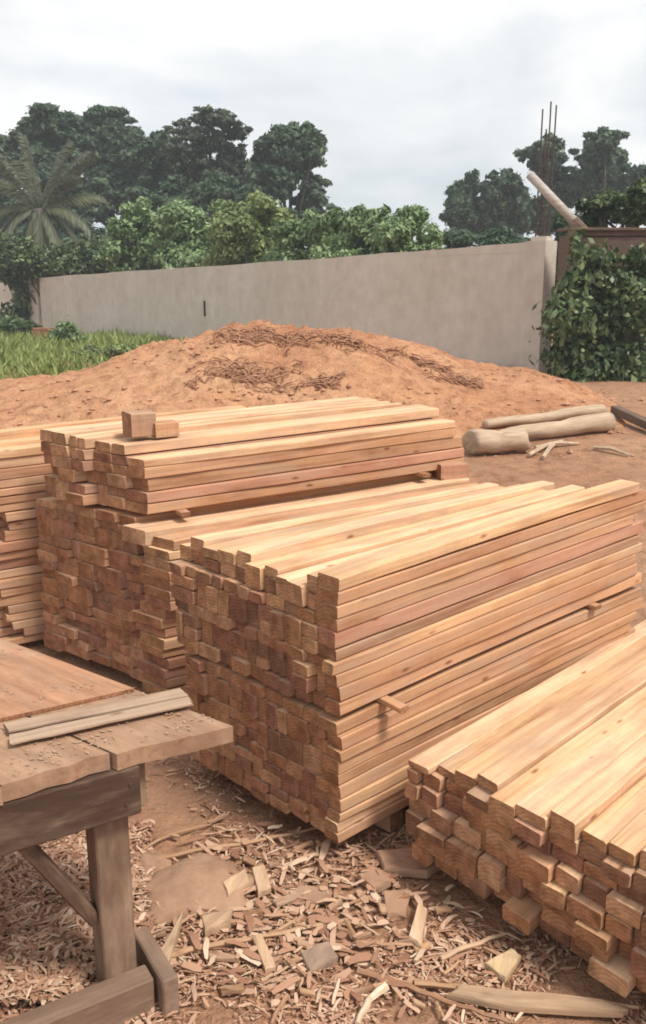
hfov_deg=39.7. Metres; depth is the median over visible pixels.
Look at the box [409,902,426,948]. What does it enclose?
wood slab
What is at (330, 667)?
timber board
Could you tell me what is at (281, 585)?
timber board
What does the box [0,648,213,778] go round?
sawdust
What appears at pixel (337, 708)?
timber board
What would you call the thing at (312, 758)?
timber board
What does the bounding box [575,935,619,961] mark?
timber board
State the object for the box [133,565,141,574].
timber board
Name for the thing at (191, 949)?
stick
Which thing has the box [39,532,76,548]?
timber board
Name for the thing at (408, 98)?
sky
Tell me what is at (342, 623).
timber board
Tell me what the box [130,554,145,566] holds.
timber board
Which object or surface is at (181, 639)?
timber board
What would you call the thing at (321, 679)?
timber board
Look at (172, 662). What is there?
timber board
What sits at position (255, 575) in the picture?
timber board
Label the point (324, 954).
wood slab
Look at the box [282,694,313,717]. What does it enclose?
timber board
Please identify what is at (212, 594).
timber board
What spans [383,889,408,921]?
bark slab
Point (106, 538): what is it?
timber board
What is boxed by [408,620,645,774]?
timber board
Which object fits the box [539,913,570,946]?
timber board
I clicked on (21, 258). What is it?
shrub
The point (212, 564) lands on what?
timber board
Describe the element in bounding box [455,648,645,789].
timber board
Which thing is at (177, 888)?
flat rock
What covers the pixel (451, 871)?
timber board
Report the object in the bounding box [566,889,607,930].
timber board
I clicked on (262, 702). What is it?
timber board
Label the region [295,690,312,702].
timber board
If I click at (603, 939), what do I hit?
timber board
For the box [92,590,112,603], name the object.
timber board
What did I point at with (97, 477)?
timber board
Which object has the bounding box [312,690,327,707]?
timber board
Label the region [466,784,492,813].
timber board
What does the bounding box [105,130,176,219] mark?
forest tree
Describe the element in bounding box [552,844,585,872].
timber board
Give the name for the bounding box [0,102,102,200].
forest tree
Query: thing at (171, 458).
timber board
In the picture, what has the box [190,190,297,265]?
shrub
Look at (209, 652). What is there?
timber board
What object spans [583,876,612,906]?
timber board
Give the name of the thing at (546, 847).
timber board
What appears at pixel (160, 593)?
timber board
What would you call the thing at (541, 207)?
rebar cage
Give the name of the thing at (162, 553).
timber board
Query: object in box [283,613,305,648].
timber board
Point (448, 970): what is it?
splinter
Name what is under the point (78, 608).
timber board
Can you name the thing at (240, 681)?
timber board
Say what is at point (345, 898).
splinter
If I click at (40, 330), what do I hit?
brick pile
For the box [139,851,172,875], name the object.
flat rock
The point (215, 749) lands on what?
timber board
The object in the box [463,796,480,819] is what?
timber board
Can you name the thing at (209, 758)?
timber board
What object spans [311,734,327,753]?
timber board
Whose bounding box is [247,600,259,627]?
timber board
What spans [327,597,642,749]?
timber board
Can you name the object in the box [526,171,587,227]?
leaning pole
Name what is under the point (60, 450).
timber board
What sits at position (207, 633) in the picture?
timber board
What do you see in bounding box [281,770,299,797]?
timber board
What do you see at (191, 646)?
timber board
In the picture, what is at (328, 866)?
wood chip
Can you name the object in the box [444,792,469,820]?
timber board
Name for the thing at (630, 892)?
timber board
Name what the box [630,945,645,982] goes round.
timber board
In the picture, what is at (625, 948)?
timber board
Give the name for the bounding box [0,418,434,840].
stacked timber
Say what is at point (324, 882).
wood chip
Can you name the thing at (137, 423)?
wood block
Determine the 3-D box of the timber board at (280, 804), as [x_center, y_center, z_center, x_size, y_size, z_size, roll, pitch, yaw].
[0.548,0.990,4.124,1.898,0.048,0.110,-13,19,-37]
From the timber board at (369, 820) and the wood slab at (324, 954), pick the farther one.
the timber board at (369, 820)
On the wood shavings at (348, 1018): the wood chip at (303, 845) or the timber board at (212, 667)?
the wood chip at (303, 845)
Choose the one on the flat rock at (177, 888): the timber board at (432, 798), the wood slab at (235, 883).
the wood slab at (235, 883)
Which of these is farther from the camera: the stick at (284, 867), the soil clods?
the soil clods
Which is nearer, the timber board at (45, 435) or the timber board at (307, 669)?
the timber board at (307, 669)
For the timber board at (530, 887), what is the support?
on the timber board at (533, 896)
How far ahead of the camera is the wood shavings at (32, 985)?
2.76 m
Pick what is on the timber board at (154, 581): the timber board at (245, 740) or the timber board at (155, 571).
the timber board at (155, 571)
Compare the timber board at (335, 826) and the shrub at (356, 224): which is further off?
the shrub at (356, 224)
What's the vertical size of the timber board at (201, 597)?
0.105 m
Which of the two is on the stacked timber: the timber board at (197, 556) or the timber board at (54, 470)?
the timber board at (54, 470)
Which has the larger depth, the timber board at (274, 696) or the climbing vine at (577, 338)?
the climbing vine at (577, 338)
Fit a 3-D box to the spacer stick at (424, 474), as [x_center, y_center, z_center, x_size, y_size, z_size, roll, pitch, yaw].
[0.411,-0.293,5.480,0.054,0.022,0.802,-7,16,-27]
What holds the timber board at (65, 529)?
on the timber board at (64, 543)
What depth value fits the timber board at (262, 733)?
3.54 m
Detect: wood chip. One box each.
[152,930,166,937]
[167,833,178,837]
[170,958,177,966]
[207,812,226,823]
[208,951,238,962]
[219,983,243,995]
[243,854,255,865]
[248,908,262,916]
[268,861,279,867]
[272,891,303,907]
[277,917,297,930]
[283,956,301,965]
[285,918,306,929]
[292,840,312,849]
[297,938,309,948]
[298,987,315,998]
[307,880,327,894]
[316,840,344,856]
[320,864,331,873]
[327,898,342,911]
[337,926,348,933]
[351,985,373,994]
[353,919,371,927]
[353,929,374,939]
[372,979,387,988]
[378,903,386,914]
[394,844,411,848]
[396,937,423,942]
[398,893,409,898]
[413,942,430,951]
[413,998,424,1008]
[434,906,451,913]
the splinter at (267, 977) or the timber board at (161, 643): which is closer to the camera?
the splinter at (267, 977)
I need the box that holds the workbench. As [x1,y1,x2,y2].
[0,638,232,1023]
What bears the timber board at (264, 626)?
on the timber board at (266, 639)
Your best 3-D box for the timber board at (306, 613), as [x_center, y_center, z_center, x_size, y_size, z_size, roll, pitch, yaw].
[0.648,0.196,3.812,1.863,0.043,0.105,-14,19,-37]
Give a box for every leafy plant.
[0,313,42,335]
[46,315,86,342]
[66,343,141,360]
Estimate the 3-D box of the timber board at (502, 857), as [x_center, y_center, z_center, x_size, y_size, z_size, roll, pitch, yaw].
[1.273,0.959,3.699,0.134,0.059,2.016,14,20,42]
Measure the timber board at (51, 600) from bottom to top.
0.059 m
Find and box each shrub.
[0,229,111,305]
[0,272,33,321]
[92,196,163,272]
[148,194,233,268]
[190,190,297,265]
[259,209,341,261]
[308,203,381,258]
[361,200,444,253]
[440,225,530,248]
[550,210,581,288]
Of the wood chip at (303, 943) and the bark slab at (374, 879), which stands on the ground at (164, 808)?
the bark slab at (374, 879)
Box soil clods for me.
[0,322,645,456]
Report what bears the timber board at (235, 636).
on the timber board at (236, 651)
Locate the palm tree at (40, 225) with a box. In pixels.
[0,131,109,274]
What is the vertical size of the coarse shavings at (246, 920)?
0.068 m
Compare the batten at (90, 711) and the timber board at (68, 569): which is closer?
the batten at (90, 711)
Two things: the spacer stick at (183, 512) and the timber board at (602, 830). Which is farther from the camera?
the spacer stick at (183, 512)
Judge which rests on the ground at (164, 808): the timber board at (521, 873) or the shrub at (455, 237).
the shrub at (455, 237)
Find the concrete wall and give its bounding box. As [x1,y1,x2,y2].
[0,236,556,371]
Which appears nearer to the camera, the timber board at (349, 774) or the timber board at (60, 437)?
the timber board at (349, 774)
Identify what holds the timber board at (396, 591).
on the timber board at (342, 623)
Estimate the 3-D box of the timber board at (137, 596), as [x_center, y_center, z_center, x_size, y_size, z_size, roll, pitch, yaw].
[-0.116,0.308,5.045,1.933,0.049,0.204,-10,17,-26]
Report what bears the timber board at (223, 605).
on the stacked timber
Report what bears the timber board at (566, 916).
on the timber board at (549, 916)
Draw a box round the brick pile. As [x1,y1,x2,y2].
[32,327,53,339]
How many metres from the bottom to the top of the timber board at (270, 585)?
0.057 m
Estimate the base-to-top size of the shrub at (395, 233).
3.729 m
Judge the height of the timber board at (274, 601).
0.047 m
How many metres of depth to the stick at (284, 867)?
3.38 m
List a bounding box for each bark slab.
[290,885,331,907]
[357,869,390,892]
[376,847,440,878]
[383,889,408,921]
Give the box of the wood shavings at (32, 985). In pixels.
[1,950,78,1004]
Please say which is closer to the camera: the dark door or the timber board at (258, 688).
the timber board at (258, 688)
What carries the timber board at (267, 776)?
on the stacked timber
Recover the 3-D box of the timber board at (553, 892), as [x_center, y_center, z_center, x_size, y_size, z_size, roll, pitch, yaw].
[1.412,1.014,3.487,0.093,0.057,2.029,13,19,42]
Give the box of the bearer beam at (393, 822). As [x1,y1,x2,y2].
[375,808,403,832]
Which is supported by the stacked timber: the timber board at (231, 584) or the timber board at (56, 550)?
the timber board at (56, 550)
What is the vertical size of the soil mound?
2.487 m
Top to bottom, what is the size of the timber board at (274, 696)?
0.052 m
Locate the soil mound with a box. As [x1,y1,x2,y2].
[0,319,627,436]
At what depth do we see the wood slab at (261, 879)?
3.22 m
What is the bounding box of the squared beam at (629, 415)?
[610,405,645,429]
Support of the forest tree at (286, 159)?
on the ground at (164, 808)
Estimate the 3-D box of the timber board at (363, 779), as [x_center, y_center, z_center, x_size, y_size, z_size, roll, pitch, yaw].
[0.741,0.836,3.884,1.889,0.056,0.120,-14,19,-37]
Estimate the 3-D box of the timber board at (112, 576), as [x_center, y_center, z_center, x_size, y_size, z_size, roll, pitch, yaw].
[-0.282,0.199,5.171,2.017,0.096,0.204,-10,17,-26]
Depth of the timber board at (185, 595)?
3.77 m
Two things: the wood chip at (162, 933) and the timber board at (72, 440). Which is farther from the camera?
the timber board at (72, 440)
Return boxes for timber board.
[0,405,245,439]
[0,436,40,446]
[0,443,43,458]
[36,497,58,509]
[37,515,54,535]
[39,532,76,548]
[39,541,72,557]
[40,396,359,441]
[41,593,63,607]
[42,568,61,579]
[42,576,68,599]
[49,443,70,456]
[50,398,376,444]
[51,464,59,474]
[52,455,73,468]
[54,518,75,539]
[55,479,70,500]
[56,509,76,522]
[57,500,74,512]
[57,555,78,567]
[58,467,87,482]
[58,562,78,576]
[63,599,93,615]
[65,491,98,505]
[66,617,88,631]
[67,585,93,606]
[69,401,389,447]
[74,504,110,518]
[74,522,94,536]
[76,515,100,527]
[77,402,400,448]
[77,560,97,581]
[78,577,102,591]
[79,552,109,566]
[80,542,108,558]
[88,470,107,484]
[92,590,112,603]
[92,598,113,612]
[94,461,114,473]
[94,527,117,549]
[95,404,428,452]
[95,507,131,522]
[95,565,128,588]
[99,520,121,531]
[103,583,129,598]
[106,473,132,488]
[106,494,125,509]
[106,613,137,631]
[108,549,135,572]
[111,595,139,611]
[112,407,438,454]
[112,607,135,621]
[117,532,143,554]
[119,471,431,524]
[122,477,468,545]
[124,447,463,503]
[125,457,463,514]
[127,419,454,467]
[127,428,454,478]
[129,590,144,601]
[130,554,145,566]
[131,609,175,629]
[132,435,461,491]
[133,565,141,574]
[136,621,176,637]
[138,658,185,679]
[140,563,171,580]
[140,600,175,618]
[140,631,184,650]
[140,642,187,658]
[141,573,172,590]
[142,679,186,692]
[143,545,180,559]
[143,584,174,600]
[143,651,186,668]
[143,671,185,687]
[144,554,180,571]
[145,594,177,610]
[153,483,477,550]
[171,573,197,590]
[171,584,197,604]
[175,599,187,610]
[175,609,188,634]
[177,633,185,644]
[180,542,192,560]
[183,612,201,628]
[183,685,203,711]
[184,638,202,654]
[185,652,198,664]
[188,604,206,618]
[188,655,208,672]
[188,666,194,689]
[188,750,200,761]
[191,482,498,551]
[193,550,203,564]
[193,671,208,695]
[195,568,220,584]
[197,581,209,607]
[199,642,220,661]
[200,748,217,770]
[201,486,503,559]
[202,557,220,572]
[202,619,213,645]
[205,585,218,612]
[205,660,226,676]
[208,674,220,697]
[208,697,230,723]
[208,746,217,752]
[212,623,227,651]
[215,678,230,704]
[217,484,521,565]
[218,589,229,617]
[218,742,238,761]
[220,562,234,577]
[220,649,235,666]
[220,665,235,681]
[224,577,244,595]
[225,758,244,785]
[227,628,245,648]
[227,642,247,659]
[228,593,247,622]
[228,683,243,702]
[229,706,244,723]
[231,656,251,676]
[231,672,257,692]
[235,565,244,582]
[235,755,252,772]
[237,481,553,566]
[237,734,253,749]
[242,690,258,719]
[244,490,547,590]
[244,715,260,730]
[245,638,257,663]
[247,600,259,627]
[249,680,268,697]
[250,740,269,760]
[250,786,270,803]
[251,663,264,681]
[253,755,263,777]
[257,630,276,648]
[257,641,269,659]
[257,721,269,748]
[258,604,275,621]
[258,697,269,721]
[260,619,269,634]
[261,769,280,788]
[262,760,282,777]
[263,669,281,689]
[265,485,584,578]
[265,576,276,594]
[266,593,284,610]
[266,687,285,706]
[266,701,282,729]
[267,749,287,770]
[268,609,287,640]
[268,728,280,753]
[269,646,285,676]
[269,794,291,813]
[275,498,553,600]
[276,707,290,734]
[277,677,295,696]
[281,733,303,764]
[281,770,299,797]
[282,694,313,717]
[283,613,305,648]
[286,576,309,606]
[286,654,295,680]
[286,713,310,744]
[286,759,304,780]
[289,645,308,661]
[289,795,311,815]
[291,672,316,693]
[292,659,317,677]
[295,605,315,622]
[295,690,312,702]
[300,781,311,802]
[301,621,319,639]
[301,636,319,654]
[302,768,318,787]
[303,703,325,725]
[303,743,324,775]
[307,512,505,592]
[308,653,327,666]
[310,813,325,831]
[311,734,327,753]
[311,787,328,803]
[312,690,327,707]
[315,501,644,618]
[315,515,632,631]
[316,488,645,605]
[316,684,538,798]
[317,479,639,591]
[317,586,640,734]
[317,666,325,693]
[318,518,643,648]
[319,535,639,660]
[322,542,641,675]
[322,622,629,774]
[322,627,634,785]
[324,572,641,716]
[324,788,404,832]
[324,795,408,843]
[325,554,635,687]
[325,563,636,701]
[325,611,635,761]
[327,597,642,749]
[327,777,409,822]
[328,764,410,811]
[405,808,427,838]
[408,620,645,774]
[409,797,433,818]
[412,840,434,866]
[415,818,452,848]
[418,836,444,860]
[421,784,448,808]
[423,769,448,791]
[430,805,459,836]
[435,857,457,878]
[438,636,645,780]
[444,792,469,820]
[444,835,484,878]
[446,779,468,798]
[453,816,482,849]
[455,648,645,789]
[458,870,493,898]
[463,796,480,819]
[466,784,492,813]
[469,814,487,834]
[477,661,645,793]
[477,852,507,879]
[478,869,506,891]
[481,811,515,838]
[482,834,509,866]
[486,828,524,859]
[488,687,645,828]
[494,887,513,901]
[502,893,542,934]
[506,867,526,898]
[510,857,542,888]
[511,816,550,846]
[515,707,645,830]
[516,843,560,882]
[518,836,552,854]
[522,880,539,894]
[527,889,543,906]
[539,877,571,909]
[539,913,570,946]
[541,906,575,938]
[544,902,576,924]
[549,828,582,854]
[550,734,645,841]
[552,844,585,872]
[555,862,586,894]
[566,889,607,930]
[570,937,591,961]
[573,919,616,951]
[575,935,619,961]
[578,841,608,865]
[582,776,645,852]
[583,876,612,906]
[584,860,618,889]
[588,949,637,997]
[600,854,639,888]
[605,889,645,928]
[605,913,634,942]
[609,807,645,866]
[618,884,645,906]
[618,938,634,960]
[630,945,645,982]
[632,867,645,895]
[634,928,645,950]
[637,979,645,992]
[639,846,645,869]
[641,913,645,935]
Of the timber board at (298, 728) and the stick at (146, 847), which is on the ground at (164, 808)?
the stick at (146, 847)
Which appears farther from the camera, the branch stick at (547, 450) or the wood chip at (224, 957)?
the branch stick at (547, 450)
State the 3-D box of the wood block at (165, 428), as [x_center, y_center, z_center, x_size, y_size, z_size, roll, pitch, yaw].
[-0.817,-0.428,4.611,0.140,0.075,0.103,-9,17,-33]
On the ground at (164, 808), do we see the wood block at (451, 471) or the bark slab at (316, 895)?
the bark slab at (316, 895)
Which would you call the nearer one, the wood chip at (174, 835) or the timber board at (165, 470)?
the wood chip at (174, 835)
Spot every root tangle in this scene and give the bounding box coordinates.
[183,355,305,394]
[210,323,318,349]
[283,331,395,364]
[291,370,347,392]
[383,345,455,373]
[421,367,484,388]
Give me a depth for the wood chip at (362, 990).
2.74 m
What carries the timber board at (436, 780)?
on the timber board at (432, 798)
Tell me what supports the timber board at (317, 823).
on the bearer beam
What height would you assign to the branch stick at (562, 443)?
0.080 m
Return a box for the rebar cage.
[535,101,556,236]
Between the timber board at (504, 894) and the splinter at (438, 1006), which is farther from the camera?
the timber board at (504, 894)
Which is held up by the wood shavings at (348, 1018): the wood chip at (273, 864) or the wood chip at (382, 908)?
the wood chip at (273, 864)
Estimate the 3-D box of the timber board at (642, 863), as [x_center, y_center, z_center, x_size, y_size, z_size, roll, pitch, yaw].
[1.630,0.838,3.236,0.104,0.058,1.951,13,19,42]
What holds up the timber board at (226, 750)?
on the timber board at (234, 772)
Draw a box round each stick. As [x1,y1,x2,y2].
[1,991,61,1000]
[134,827,316,867]
[142,824,210,849]
[172,918,343,957]
[173,509,190,516]
[270,993,288,1023]
[279,852,331,871]
[344,918,413,946]
[355,982,388,1023]
[357,967,510,1023]
[375,695,409,713]
[413,472,430,477]
[414,978,638,1009]
[439,933,505,960]
[527,440,562,456]
[534,441,578,448]
[541,443,555,458]
[585,602,601,609]
[593,446,629,455]
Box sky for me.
[0,0,645,247]
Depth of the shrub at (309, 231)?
23.35 m
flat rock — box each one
[133,852,254,925]
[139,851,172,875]
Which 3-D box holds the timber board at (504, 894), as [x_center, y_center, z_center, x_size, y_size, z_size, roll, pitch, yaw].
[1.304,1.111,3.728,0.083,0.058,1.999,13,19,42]
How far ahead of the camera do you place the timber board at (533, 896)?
2.94 m
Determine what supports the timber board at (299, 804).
on the bearer beam
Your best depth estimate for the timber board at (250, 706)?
3.58 m
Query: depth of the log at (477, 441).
9.63 m
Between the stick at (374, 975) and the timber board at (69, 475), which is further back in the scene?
the timber board at (69, 475)
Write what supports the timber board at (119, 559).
on the timber board at (112, 576)
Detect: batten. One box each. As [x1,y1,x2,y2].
[3,688,187,732]
[9,697,193,744]
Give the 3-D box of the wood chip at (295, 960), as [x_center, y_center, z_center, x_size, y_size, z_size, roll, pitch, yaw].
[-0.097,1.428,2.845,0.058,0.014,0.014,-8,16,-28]
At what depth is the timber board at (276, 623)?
3.36 m
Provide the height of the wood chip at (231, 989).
0.032 m
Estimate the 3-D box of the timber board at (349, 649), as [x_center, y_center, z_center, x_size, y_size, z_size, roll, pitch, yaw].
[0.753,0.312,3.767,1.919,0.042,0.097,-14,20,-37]
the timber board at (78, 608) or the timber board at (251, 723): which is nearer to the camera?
the timber board at (251, 723)
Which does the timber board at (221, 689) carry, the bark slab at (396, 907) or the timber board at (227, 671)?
the timber board at (227, 671)
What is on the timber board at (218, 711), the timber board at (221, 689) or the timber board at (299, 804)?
the timber board at (221, 689)
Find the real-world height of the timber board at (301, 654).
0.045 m
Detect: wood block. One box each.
[122,409,155,437]
[152,420,179,437]
[432,461,467,480]
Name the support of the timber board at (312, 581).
on the stacked timber
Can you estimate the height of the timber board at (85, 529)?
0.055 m
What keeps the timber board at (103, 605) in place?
on the timber board at (126, 624)
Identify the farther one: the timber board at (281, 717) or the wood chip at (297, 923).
the timber board at (281, 717)
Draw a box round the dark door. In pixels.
[635,307,645,351]
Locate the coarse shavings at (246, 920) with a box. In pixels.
[133,799,534,1023]
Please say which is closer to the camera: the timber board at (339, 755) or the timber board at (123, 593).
the timber board at (339, 755)
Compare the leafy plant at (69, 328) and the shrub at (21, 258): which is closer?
the leafy plant at (69, 328)
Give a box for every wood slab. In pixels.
[161,911,183,962]
[201,908,232,935]
[223,869,249,896]
[252,865,270,897]
[252,933,275,973]
[300,941,337,974]
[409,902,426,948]
[446,984,628,1017]
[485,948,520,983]
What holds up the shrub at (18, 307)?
on the ground at (164, 808)
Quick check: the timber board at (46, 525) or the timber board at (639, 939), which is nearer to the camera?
the timber board at (639, 939)
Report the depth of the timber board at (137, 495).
4.76 m
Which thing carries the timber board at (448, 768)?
on the timber board at (436, 780)
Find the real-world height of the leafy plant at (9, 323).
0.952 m
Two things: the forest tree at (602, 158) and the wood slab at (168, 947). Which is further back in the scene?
the forest tree at (602, 158)
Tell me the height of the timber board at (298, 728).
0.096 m
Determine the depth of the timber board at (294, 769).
3.44 m
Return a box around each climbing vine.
[528,226,645,382]
[573,177,645,227]
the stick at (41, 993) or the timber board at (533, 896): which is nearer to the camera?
the stick at (41, 993)
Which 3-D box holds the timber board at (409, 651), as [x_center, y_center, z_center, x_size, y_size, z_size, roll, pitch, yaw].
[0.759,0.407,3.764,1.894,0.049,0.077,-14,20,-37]
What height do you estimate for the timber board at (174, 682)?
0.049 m
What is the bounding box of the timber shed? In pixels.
[553,223,645,375]
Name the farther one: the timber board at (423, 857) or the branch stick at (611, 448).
the branch stick at (611, 448)
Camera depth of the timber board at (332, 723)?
3.67 m
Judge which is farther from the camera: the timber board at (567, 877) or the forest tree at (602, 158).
the forest tree at (602, 158)
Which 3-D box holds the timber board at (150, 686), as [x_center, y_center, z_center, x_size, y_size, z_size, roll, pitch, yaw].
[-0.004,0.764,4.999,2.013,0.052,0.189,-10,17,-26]
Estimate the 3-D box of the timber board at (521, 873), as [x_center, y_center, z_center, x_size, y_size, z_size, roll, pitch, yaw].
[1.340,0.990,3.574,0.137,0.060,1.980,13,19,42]
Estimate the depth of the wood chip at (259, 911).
3.06 m
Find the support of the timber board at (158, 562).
on the timber board at (155, 571)
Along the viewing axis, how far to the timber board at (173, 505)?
4.76 m
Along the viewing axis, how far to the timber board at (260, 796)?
3.61 m
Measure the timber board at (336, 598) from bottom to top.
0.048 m
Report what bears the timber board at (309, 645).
on the timber board at (301, 654)
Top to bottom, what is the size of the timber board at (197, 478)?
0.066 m
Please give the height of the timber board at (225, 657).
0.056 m
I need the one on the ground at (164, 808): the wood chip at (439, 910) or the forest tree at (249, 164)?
the forest tree at (249, 164)
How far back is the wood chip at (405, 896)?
3.16 m
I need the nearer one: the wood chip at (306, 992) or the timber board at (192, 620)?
the wood chip at (306, 992)
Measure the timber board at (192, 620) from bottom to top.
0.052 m
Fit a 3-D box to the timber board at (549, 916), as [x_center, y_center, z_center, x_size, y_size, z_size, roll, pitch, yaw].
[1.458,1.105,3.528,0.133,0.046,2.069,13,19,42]
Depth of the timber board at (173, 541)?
4.57 m
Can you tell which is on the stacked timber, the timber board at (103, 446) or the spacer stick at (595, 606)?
the timber board at (103, 446)
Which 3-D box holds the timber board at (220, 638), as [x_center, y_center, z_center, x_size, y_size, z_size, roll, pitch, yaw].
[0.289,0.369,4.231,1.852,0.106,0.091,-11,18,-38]
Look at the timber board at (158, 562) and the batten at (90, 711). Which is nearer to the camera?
the batten at (90, 711)
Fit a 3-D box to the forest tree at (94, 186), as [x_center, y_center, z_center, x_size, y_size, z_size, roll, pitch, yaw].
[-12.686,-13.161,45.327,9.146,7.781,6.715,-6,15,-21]
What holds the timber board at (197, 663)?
on the timber board at (201, 687)
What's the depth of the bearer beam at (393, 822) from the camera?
3.54 m
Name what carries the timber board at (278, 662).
on the timber board at (270, 677)
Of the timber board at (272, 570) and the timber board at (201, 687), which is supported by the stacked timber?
the timber board at (201, 687)
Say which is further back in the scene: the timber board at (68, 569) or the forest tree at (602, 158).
the forest tree at (602, 158)
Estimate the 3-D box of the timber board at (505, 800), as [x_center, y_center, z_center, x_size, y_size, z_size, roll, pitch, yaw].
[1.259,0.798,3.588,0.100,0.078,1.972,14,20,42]
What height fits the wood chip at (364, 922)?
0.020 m
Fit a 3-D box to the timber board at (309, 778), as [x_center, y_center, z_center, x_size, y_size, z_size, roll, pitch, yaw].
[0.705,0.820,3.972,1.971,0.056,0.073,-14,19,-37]
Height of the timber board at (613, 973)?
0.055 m
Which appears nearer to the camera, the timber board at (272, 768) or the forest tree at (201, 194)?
the timber board at (272, 768)
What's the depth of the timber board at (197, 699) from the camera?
3.86 m
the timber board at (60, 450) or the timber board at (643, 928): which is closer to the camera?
the timber board at (643, 928)
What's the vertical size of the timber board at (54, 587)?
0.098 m
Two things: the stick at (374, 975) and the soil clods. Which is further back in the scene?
the soil clods
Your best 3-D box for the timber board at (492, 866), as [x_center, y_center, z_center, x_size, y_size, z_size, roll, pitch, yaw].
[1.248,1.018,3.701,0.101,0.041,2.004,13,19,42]
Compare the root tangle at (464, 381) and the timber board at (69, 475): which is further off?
the root tangle at (464, 381)
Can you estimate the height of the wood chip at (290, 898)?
0.014 m
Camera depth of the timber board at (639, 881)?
2.58 m
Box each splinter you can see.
[178,976,193,983]
[179,968,205,972]
[196,927,227,933]
[260,964,293,981]
[298,870,330,883]
[298,977,303,989]
[336,895,358,901]
[435,1001,450,1023]
[442,960,460,975]
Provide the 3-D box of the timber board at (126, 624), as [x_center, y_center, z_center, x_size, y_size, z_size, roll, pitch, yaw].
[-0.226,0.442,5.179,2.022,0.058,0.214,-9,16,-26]
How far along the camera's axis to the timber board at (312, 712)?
3.33 m
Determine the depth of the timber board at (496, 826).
2.95 m
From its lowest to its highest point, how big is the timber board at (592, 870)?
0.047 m
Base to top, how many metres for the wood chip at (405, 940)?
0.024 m
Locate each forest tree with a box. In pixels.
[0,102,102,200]
[0,134,40,280]
[0,175,124,271]
[20,130,276,225]
[72,103,146,228]
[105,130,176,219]
[125,169,323,223]
[158,104,253,215]
[244,120,335,214]
[438,168,493,242]
[473,167,539,235]
[512,132,587,272]
[564,126,630,227]
[612,162,645,192]
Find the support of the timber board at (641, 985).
on the bearer beam
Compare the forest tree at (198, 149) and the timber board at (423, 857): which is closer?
the timber board at (423, 857)
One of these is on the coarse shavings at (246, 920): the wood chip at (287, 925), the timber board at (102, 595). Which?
the wood chip at (287, 925)
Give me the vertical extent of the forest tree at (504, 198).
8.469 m
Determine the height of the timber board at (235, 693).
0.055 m
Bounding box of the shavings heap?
[0,817,158,1013]
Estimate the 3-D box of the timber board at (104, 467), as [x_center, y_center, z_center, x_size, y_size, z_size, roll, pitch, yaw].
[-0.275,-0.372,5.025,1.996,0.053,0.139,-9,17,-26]
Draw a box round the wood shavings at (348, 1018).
[0,755,645,1023]
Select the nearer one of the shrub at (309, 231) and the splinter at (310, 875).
the splinter at (310, 875)
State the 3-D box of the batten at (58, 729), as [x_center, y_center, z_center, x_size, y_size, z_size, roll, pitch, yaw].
[-0.639,0.608,2.625,0.544,0.007,0.060,-7,16,-27]
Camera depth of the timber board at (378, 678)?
3.60 m
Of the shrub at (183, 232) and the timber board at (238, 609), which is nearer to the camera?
the timber board at (238, 609)
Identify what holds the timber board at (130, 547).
on the timber board at (119, 559)
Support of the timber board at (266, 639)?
on the timber board at (262, 650)
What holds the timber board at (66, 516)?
on the timber board at (65, 529)
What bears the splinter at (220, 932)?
on the wood shavings at (348, 1018)
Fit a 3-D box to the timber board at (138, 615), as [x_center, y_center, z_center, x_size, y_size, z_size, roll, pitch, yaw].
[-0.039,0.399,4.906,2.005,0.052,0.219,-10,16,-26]
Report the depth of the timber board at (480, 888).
3.07 m
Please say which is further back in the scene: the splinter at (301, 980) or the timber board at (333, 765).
the timber board at (333, 765)
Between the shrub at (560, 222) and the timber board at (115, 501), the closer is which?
the timber board at (115, 501)
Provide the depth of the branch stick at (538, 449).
9.76 m
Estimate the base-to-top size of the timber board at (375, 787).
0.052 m
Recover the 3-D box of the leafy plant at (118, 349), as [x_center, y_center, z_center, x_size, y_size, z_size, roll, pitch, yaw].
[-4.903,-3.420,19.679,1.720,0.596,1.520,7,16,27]
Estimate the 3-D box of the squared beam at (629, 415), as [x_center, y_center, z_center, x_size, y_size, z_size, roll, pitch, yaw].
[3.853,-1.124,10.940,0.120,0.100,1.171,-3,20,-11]
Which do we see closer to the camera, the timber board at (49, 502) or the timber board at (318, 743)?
the timber board at (318, 743)
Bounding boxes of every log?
[462,429,530,454]
[482,404,606,428]
[505,412,615,437]
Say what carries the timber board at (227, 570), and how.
on the timber board at (231, 584)
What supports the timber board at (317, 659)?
on the timber board at (307, 669)
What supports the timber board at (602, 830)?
on the timber board at (590, 853)
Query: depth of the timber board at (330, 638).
3.56 m
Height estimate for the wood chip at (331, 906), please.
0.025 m
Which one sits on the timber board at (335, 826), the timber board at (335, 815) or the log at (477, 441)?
the timber board at (335, 815)
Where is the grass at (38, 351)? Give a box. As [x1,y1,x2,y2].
[0,324,197,379]
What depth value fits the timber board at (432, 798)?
3.20 m
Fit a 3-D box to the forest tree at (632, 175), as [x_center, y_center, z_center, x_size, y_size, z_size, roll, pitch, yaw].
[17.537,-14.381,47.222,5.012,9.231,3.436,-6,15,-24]
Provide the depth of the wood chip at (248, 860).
3.38 m
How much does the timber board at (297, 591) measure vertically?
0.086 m
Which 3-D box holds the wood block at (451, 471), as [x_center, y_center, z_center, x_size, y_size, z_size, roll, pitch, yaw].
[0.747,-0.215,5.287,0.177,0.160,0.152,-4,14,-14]
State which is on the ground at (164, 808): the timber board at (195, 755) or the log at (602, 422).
the log at (602, 422)
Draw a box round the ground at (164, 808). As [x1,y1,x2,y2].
[0,334,645,1023]
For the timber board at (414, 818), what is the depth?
3.28 m
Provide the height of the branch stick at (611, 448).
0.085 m
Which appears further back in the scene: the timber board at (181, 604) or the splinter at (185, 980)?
the timber board at (181, 604)

